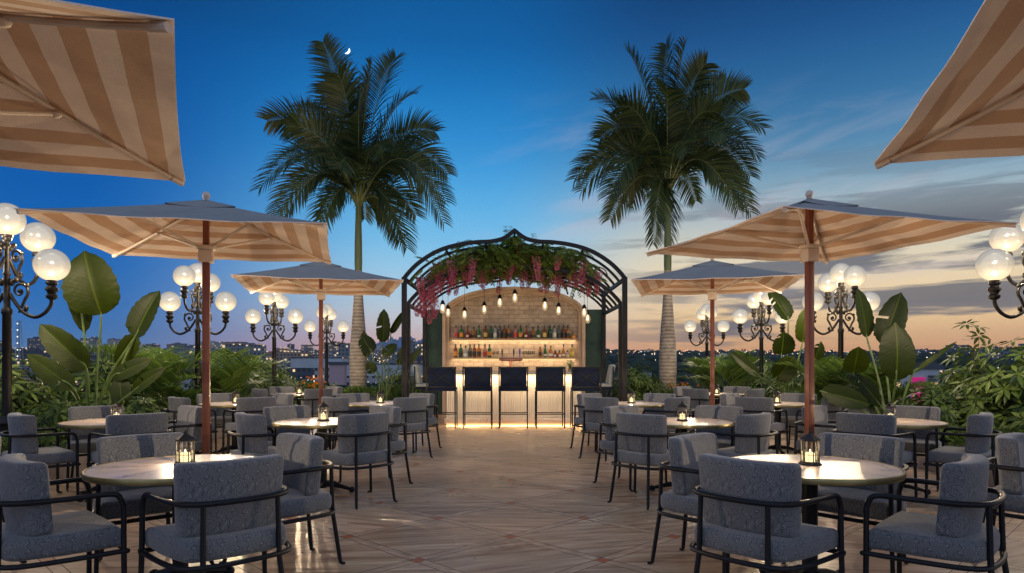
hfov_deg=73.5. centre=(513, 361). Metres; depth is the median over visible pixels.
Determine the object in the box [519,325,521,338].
bottle
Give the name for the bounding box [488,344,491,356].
bottle
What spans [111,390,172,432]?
schefflera bush
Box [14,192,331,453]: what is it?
patio umbrella
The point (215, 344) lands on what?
city building
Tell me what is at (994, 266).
street lamp
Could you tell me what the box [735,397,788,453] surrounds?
armchair
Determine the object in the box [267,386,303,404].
armchair
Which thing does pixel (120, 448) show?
armchair
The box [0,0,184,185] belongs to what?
patio umbrella
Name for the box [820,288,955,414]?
broadleaf plant
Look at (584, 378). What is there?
bar stool
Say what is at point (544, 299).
pendant lamp
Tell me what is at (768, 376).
schefflera bush
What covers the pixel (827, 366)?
areca palm
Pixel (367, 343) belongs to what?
broadleaf plant
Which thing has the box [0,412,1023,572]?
floor
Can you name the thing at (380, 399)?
candle lantern
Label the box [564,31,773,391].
palm tree
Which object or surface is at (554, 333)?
bottle
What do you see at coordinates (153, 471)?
cafe table
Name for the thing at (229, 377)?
areca palm
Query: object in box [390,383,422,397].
shrub
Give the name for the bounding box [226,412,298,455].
armchair
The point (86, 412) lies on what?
armchair
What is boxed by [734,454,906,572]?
cafe table
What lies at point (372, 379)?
city building
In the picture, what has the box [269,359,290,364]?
city building
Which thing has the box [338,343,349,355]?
apartment block
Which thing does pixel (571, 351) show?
bottle
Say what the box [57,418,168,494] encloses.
cafe table
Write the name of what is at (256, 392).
armchair
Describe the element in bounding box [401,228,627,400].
pergola
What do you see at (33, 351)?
city building
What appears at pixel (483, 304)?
pendant lamp
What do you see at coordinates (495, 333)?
bottle
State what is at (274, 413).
armchair
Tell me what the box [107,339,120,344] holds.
city building
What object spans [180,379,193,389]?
city building
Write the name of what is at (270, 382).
schefflera bush
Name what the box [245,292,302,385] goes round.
street lamp
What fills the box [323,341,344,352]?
city building
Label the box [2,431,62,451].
shrub
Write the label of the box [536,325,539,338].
bottle
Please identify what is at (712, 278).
patio umbrella
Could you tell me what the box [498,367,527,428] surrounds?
bar stool
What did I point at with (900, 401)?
schefflera bush
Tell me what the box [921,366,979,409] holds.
schefflera bush
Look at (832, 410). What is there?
armchair
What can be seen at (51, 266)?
street lamp
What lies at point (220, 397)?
armchair
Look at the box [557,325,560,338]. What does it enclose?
bottle
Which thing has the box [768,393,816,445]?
armchair
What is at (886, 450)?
armchair
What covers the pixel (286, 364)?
city building
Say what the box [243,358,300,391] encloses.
schefflera bush
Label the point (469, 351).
bottle
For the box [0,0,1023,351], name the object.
sky
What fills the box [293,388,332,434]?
armchair
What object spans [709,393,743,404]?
cafe table
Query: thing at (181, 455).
candle lantern
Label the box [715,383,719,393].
candle lantern
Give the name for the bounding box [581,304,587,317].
pendant lamp
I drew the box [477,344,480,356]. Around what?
bottle
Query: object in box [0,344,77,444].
schefflera bush
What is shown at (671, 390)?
shrub
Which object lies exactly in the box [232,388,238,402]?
candle lantern
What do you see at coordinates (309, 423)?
cafe table
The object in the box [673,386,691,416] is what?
armchair
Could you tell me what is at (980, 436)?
armchair
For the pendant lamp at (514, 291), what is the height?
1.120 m
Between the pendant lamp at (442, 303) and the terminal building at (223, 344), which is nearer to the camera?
the pendant lamp at (442, 303)
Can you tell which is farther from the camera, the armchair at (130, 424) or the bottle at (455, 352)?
the bottle at (455, 352)
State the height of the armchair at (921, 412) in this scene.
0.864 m
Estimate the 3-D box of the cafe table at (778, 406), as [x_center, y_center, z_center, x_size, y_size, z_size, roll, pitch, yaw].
[3.960,0.987,10.250,1.004,0.739,1.004,0,0,-27]
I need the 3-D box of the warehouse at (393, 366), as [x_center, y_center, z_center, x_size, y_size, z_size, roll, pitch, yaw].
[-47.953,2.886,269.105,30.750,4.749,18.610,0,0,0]
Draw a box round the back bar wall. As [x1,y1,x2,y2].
[427,287,600,413]
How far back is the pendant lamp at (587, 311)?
16.20 m
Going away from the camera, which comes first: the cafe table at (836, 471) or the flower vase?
the cafe table at (836, 471)
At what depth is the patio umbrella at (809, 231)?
7.53 m
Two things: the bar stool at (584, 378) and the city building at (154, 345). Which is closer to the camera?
the bar stool at (584, 378)
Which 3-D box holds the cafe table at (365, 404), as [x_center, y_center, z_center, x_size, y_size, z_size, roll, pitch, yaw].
[-1.990,0.987,10.250,1.004,0.739,1.004,0,0,-15]
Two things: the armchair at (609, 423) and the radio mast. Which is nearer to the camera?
the armchair at (609, 423)
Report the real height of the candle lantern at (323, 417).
0.232 m
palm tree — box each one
[248,31,457,389]
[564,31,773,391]
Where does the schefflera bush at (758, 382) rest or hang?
on the planter at (920, 460)
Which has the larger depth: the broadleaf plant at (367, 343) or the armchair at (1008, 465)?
the broadleaf plant at (367, 343)
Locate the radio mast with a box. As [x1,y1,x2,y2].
[15,320,23,359]
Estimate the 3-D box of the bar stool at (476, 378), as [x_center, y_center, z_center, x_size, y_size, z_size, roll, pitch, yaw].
[-0.724,0.724,14.132,0.608,1.252,0.476,0,0,0]
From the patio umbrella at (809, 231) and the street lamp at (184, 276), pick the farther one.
the street lamp at (184, 276)
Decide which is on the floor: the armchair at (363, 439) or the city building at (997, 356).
the armchair at (363, 439)
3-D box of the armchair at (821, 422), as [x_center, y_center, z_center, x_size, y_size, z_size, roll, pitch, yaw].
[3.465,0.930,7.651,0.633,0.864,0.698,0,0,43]
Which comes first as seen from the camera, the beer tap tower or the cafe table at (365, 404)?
the cafe table at (365, 404)
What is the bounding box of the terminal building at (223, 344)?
[221,342,247,348]
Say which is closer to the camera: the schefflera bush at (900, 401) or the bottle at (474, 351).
the schefflera bush at (900, 401)
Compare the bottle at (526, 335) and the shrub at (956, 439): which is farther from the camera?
the bottle at (526, 335)
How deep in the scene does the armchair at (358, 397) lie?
10.82 m
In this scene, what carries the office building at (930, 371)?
on the ground
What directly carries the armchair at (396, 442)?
on the floor
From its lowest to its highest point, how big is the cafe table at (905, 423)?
0.739 m
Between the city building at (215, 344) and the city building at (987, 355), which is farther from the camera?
the city building at (215, 344)
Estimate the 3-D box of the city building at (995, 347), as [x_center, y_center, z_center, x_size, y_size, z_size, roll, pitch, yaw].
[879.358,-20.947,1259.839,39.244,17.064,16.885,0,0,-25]
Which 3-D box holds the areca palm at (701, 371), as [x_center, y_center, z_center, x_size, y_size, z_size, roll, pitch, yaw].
[5.731,0.433,20.104,2.173,1.463,2.269,0,0,15]
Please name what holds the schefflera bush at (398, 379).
on the planter at (372, 398)
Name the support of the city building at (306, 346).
on the ground
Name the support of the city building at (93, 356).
on the ground
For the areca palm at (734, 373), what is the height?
1.498 m
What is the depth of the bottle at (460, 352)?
17.62 m
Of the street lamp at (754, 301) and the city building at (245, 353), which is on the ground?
the city building at (245, 353)
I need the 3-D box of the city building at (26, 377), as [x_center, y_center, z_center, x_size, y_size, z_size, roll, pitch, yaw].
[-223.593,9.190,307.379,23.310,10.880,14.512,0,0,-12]
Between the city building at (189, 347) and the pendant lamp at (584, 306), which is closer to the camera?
the pendant lamp at (584, 306)
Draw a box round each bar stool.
[413,364,437,418]
[426,367,457,428]
[462,367,492,428]
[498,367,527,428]
[535,367,565,428]
[570,367,601,428]
[590,364,614,397]
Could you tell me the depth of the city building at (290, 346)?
1891.61 m
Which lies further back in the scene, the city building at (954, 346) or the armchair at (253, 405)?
the city building at (954, 346)
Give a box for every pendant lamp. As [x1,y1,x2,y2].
[439,287,445,313]
[445,305,450,317]
[461,281,467,319]
[481,301,486,314]
[496,294,502,307]
[512,289,517,302]
[542,297,547,310]
[555,286,561,315]
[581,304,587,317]
[584,272,590,323]
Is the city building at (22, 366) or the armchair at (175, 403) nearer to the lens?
the armchair at (175, 403)
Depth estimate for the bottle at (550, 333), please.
17.62 m
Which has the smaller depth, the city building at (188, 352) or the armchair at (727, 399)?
the armchair at (727, 399)
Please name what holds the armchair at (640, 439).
on the floor
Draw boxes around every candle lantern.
[111,399,121,414]
[173,426,194,464]
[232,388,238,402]
[296,382,302,393]
[317,399,329,420]
[376,388,384,402]
[627,389,635,402]
[677,399,687,420]
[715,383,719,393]
[773,388,780,402]
[798,426,821,465]
[885,399,895,415]
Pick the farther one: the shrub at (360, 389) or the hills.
the hills
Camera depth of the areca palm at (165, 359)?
11.88 m
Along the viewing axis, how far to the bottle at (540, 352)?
17.62 m
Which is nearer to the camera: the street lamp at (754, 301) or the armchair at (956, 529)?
the armchair at (956, 529)
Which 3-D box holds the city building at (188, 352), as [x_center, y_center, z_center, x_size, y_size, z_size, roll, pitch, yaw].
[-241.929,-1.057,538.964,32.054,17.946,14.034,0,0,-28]
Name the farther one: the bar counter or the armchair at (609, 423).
the bar counter
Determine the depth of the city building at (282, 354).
627.08 m
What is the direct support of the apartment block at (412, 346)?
on the ground
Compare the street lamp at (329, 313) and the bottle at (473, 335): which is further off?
the street lamp at (329, 313)
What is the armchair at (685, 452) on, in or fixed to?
on the floor
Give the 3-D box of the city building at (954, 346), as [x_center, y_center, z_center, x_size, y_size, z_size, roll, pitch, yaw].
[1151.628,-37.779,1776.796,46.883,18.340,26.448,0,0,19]
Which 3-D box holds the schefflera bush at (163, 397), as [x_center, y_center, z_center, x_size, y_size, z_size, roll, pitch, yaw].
[-7.661,0.576,13.343,2.511,1.444,2.199,0,0,0]
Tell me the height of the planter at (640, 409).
0.298 m
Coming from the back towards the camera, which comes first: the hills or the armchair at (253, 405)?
the hills
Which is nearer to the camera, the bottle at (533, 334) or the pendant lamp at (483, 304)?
the pendant lamp at (483, 304)
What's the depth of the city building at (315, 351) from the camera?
1245.90 m
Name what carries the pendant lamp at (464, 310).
hanging from the pergola
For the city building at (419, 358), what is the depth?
552.83 m
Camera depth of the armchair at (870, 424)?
6.55 m
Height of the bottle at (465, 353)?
0.310 m
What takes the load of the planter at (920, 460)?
on the floor
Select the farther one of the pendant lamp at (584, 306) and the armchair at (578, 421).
the pendant lamp at (584, 306)
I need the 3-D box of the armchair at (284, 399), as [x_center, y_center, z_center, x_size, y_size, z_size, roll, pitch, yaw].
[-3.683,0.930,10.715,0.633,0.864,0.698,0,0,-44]
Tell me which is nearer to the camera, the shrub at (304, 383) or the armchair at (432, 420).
the armchair at (432, 420)
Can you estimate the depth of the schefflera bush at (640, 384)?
19.20 m
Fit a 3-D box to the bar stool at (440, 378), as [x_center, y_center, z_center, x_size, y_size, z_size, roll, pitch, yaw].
[-1.459,0.724,14.132,0.608,1.252,0.476,0,0,0]
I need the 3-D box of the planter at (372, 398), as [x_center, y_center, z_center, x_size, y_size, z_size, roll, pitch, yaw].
[-5.875,1.209,20.975,6.850,0.298,4.450,0,0,0]
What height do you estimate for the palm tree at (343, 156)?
10.623 m
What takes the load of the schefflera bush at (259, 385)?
on the planter at (62, 470)
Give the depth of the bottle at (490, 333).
17.62 m
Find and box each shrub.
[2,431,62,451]
[291,376,342,398]
[342,384,384,398]
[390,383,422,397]
[663,381,699,393]
[939,423,1023,449]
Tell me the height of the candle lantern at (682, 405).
0.232 m
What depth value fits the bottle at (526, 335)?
17.62 m
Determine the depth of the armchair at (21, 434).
6.47 m
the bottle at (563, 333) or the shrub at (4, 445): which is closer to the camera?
the shrub at (4, 445)
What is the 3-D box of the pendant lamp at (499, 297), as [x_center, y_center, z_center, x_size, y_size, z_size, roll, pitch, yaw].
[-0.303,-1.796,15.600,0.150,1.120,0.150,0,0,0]
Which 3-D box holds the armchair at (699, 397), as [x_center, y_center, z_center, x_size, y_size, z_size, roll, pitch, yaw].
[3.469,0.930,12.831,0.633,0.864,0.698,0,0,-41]
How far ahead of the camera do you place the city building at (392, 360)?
428.51 m
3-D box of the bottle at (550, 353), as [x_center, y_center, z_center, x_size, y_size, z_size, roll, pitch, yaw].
[0.969,-0.271,17.660,0.115,0.310,0.115,0,0,-7]
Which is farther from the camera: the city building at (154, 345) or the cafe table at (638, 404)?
the city building at (154, 345)
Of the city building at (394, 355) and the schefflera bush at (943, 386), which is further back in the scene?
the city building at (394, 355)
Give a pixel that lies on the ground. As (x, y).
(777, 356)
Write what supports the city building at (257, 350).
on the ground
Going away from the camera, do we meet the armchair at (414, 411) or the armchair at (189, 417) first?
the armchair at (189, 417)
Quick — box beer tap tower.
[499,349,522,366]
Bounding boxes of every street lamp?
[0,203,70,450]
[160,263,236,390]
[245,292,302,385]
[304,303,348,388]
[684,303,729,388]
[732,292,789,376]
[802,263,879,408]
[975,211,1023,318]
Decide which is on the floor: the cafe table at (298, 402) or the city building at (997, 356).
the cafe table at (298, 402)
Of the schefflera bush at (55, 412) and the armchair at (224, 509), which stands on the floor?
the armchair at (224, 509)
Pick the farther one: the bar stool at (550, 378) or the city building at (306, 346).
the city building at (306, 346)
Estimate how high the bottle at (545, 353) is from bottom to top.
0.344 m
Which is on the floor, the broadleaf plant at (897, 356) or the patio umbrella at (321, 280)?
the patio umbrella at (321, 280)
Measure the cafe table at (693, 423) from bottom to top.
0.739 m
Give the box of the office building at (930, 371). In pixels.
[872,363,942,402]
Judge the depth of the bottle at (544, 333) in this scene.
17.62 m
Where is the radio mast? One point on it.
(18, 340)
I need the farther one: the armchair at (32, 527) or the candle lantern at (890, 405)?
the candle lantern at (890, 405)
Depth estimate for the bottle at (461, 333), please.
17.62 m
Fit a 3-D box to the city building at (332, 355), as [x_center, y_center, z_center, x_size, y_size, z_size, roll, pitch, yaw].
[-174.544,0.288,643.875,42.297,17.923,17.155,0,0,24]
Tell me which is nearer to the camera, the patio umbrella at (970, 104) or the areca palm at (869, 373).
the patio umbrella at (970, 104)
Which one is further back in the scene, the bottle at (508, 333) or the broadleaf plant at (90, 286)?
the bottle at (508, 333)
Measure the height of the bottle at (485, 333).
0.344 m
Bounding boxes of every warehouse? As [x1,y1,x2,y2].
[290,357,348,367]
[347,363,422,375]
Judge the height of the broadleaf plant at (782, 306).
2.655 m
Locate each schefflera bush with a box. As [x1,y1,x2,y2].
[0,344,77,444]
[20,399,89,448]
[48,352,147,413]
[72,359,171,411]
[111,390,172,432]
[183,381,217,392]
[189,367,269,400]
[240,360,295,401]
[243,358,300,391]
[243,374,281,395]
[374,362,415,399]
[606,364,665,399]
[742,358,802,393]
[742,372,778,397]
[763,371,848,412]
[875,394,937,413]
[894,385,966,439]
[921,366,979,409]
[939,319,1003,424]
[943,337,1023,441]
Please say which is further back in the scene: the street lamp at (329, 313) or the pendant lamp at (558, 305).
the street lamp at (329, 313)
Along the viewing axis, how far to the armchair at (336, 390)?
13.68 m
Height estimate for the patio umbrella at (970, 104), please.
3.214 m
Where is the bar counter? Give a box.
[444,372,580,424]
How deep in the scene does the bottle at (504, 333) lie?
17.62 m
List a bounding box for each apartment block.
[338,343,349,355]
[411,341,414,352]
[418,343,422,355]
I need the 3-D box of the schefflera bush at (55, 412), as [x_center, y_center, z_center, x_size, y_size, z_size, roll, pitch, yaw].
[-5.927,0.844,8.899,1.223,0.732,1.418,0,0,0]
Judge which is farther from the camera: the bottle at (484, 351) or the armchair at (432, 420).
the bottle at (484, 351)
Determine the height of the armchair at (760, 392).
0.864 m
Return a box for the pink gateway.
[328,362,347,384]
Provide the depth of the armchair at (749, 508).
3.43 m
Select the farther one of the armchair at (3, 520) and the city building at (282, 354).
the city building at (282, 354)
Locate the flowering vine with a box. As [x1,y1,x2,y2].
[409,226,608,323]
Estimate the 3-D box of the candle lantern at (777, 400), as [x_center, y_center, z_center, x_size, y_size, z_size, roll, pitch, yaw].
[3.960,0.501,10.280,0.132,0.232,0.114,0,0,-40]
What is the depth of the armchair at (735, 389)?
13.84 m
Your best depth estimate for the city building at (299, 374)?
387.81 m
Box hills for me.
[375,337,422,349]
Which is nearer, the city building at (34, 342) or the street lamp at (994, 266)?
the street lamp at (994, 266)
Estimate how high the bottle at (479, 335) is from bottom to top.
0.344 m
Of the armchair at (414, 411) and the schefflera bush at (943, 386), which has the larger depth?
the schefflera bush at (943, 386)
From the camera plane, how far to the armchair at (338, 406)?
9.53 m
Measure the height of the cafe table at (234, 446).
0.739 m
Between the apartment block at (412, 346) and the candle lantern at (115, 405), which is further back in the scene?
the apartment block at (412, 346)
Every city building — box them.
[0,370,47,385]
[12,348,50,358]
[12,356,57,376]
[27,337,42,348]
[37,346,44,350]
[80,337,101,344]
[91,352,112,358]
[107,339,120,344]
[149,343,159,348]
[171,342,187,351]
[172,345,213,354]
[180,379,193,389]
[183,349,217,368]
[210,342,220,348]
[213,348,247,358]
[225,343,266,361]
[266,348,312,362]
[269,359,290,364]
[269,363,290,368]
[287,343,294,349]
[288,367,313,383]
[294,348,318,354]
[301,344,313,348]
[311,353,349,359]
[314,368,412,385]
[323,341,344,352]
[329,351,373,360]
[367,358,396,362]
[378,349,390,361]
[391,348,417,358]
[396,353,422,360]
[945,344,968,350]
[965,351,989,356]
[980,346,1002,352]
[989,352,1018,359]
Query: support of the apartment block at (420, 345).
on the ground
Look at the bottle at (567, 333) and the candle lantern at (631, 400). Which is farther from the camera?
the bottle at (567, 333)
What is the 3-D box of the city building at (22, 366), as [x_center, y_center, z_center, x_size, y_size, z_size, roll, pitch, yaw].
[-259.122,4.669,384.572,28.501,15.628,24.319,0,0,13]
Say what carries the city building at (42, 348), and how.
on the ground
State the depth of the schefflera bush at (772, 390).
14.91 m
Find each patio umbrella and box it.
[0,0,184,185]
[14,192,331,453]
[231,262,403,440]
[631,258,804,405]
[646,190,1019,488]
[873,0,1023,168]
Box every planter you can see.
[39,403,303,479]
[301,393,392,402]
[606,394,709,411]
[709,403,999,486]
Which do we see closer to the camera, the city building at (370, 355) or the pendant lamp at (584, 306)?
the pendant lamp at (584, 306)
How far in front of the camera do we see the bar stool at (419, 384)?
15.33 m
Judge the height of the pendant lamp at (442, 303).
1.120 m
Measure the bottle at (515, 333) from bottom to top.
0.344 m
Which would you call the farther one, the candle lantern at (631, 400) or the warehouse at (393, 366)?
the warehouse at (393, 366)
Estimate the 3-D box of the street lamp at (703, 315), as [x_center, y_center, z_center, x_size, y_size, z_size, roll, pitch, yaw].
[6.050,-0.233,21.400,1.102,3.186,1.102,0,0,-45]
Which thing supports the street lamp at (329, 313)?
on the planter at (372, 398)
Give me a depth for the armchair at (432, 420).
10.64 m
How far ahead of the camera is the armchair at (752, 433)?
6.46 m
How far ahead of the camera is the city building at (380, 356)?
825.84 m
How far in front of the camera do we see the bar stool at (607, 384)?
15.33 m
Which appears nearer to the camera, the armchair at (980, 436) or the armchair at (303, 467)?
the armchair at (303, 467)
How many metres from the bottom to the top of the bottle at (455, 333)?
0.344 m
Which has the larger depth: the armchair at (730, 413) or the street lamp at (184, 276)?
the street lamp at (184, 276)
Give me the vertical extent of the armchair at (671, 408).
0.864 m
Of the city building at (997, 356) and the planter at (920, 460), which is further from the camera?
the city building at (997, 356)
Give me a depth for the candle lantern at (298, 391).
13.32 m
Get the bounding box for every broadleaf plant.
[27,251,165,405]
[358,309,421,400]
[730,292,824,392]
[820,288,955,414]
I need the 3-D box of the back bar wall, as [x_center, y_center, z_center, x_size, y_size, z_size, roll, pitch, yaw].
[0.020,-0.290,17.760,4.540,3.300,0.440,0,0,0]
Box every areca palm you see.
[66,341,235,401]
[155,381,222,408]
[177,345,291,399]
[678,352,727,398]
[691,349,773,387]
[772,354,877,404]
[824,359,944,413]
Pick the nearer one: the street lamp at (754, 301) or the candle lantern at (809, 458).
the candle lantern at (809, 458)
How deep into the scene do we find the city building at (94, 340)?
1513.11 m
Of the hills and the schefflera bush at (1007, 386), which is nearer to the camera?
the schefflera bush at (1007, 386)
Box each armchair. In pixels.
[0,412,82,501]
[0,436,26,562]
[0,453,129,572]
[66,405,123,491]
[85,412,170,501]
[92,432,214,572]
[138,454,291,572]
[163,397,217,453]
[168,405,212,454]
[195,393,231,451]
[219,433,344,564]
[222,397,275,453]
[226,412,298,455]
[252,388,267,396]
[263,405,331,449]
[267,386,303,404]
[273,393,294,405]
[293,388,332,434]
[314,412,397,508]
[316,397,368,449]
[326,386,342,396]
[334,393,369,447]
[337,405,412,491]
[393,397,432,457]
[409,393,441,452]
[569,393,601,451]
[578,397,618,460]
[593,405,667,491]
[607,412,689,509]
[642,397,695,448]
[643,393,675,432]
[647,432,772,572]
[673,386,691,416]
[676,405,742,448]
[682,388,719,417]
[689,453,845,572]
[706,412,778,456]
[715,393,739,406]
[723,386,749,396]
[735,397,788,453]
[746,388,764,397]
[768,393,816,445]
[782,432,909,572]
[794,398,847,453]
[794,405,835,453]
[832,412,917,496]
[860,453,1008,572]
[886,405,941,491]
[923,412,1002,497]
[983,432,1023,525]
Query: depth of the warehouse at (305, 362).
330.00 m
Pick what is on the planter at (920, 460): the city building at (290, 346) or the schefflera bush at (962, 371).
the schefflera bush at (962, 371)
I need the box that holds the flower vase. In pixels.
[566,360,573,371]
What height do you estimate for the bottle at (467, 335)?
0.344 m
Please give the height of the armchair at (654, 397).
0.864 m
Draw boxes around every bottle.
[454,325,457,338]
[454,344,457,356]
[459,344,462,356]
[460,325,463,338]
[463,345,467,356]
[465,325,470,338]
[468,344,471,356]
[471,327,475,338]
[473,344,475,356]
[477,325,480,338]
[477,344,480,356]
[483,344,486,356]
[484,325,487,338]
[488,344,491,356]
[489,325,492,338]
[493,325,496,338]
[498,325,501,338]
[502,325,505,338]
[507,325,510,338]
[513,325,516,338]
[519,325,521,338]
[524,325,528,338]
[531,327,534,338]
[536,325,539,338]
[538,347,541,356]
[543,325,546,338]
[543,344,546,356]
[548,325,551,338]
[548,345,552,356]
[552,325,555,338]
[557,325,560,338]
[562,325,565,338]
[566,325,569,338]
[570,344,573,356]
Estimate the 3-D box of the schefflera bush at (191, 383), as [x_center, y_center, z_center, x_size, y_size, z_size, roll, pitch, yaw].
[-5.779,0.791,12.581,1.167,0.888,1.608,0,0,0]
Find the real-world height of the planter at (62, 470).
0.258 m
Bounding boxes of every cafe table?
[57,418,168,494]
[81,454,257,572]
[198,402,237,453]
[271,393,313,431]
[272,417,354,492]
[349,401,400,451]
[619,401,663,407]
[650,417,732,490]
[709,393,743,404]
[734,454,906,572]
[768,402,814,453]
[896,418,948,494]
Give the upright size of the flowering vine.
2.124 m
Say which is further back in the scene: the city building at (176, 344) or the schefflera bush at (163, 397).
the city building at (176, 344)
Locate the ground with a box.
[0,349,1016,410]
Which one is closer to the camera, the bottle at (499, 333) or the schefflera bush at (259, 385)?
the schefflera bush at (259, 385)
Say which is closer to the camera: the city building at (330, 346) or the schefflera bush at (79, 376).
the schefflera bush at (79, 376)
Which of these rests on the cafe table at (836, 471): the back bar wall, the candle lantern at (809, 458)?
the candle lantern at (809, 458)
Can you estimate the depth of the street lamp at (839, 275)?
12.60 m
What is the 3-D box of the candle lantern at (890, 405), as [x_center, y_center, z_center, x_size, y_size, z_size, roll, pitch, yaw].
[3.960,0.501,7.190,0.132,0.232,0.114,0,0,-2]
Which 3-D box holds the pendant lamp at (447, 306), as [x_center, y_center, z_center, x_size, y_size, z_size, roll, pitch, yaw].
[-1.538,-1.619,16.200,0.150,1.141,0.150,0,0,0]
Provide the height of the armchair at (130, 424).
0.864 m
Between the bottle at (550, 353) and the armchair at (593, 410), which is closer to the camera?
the armchair at (593, 410)

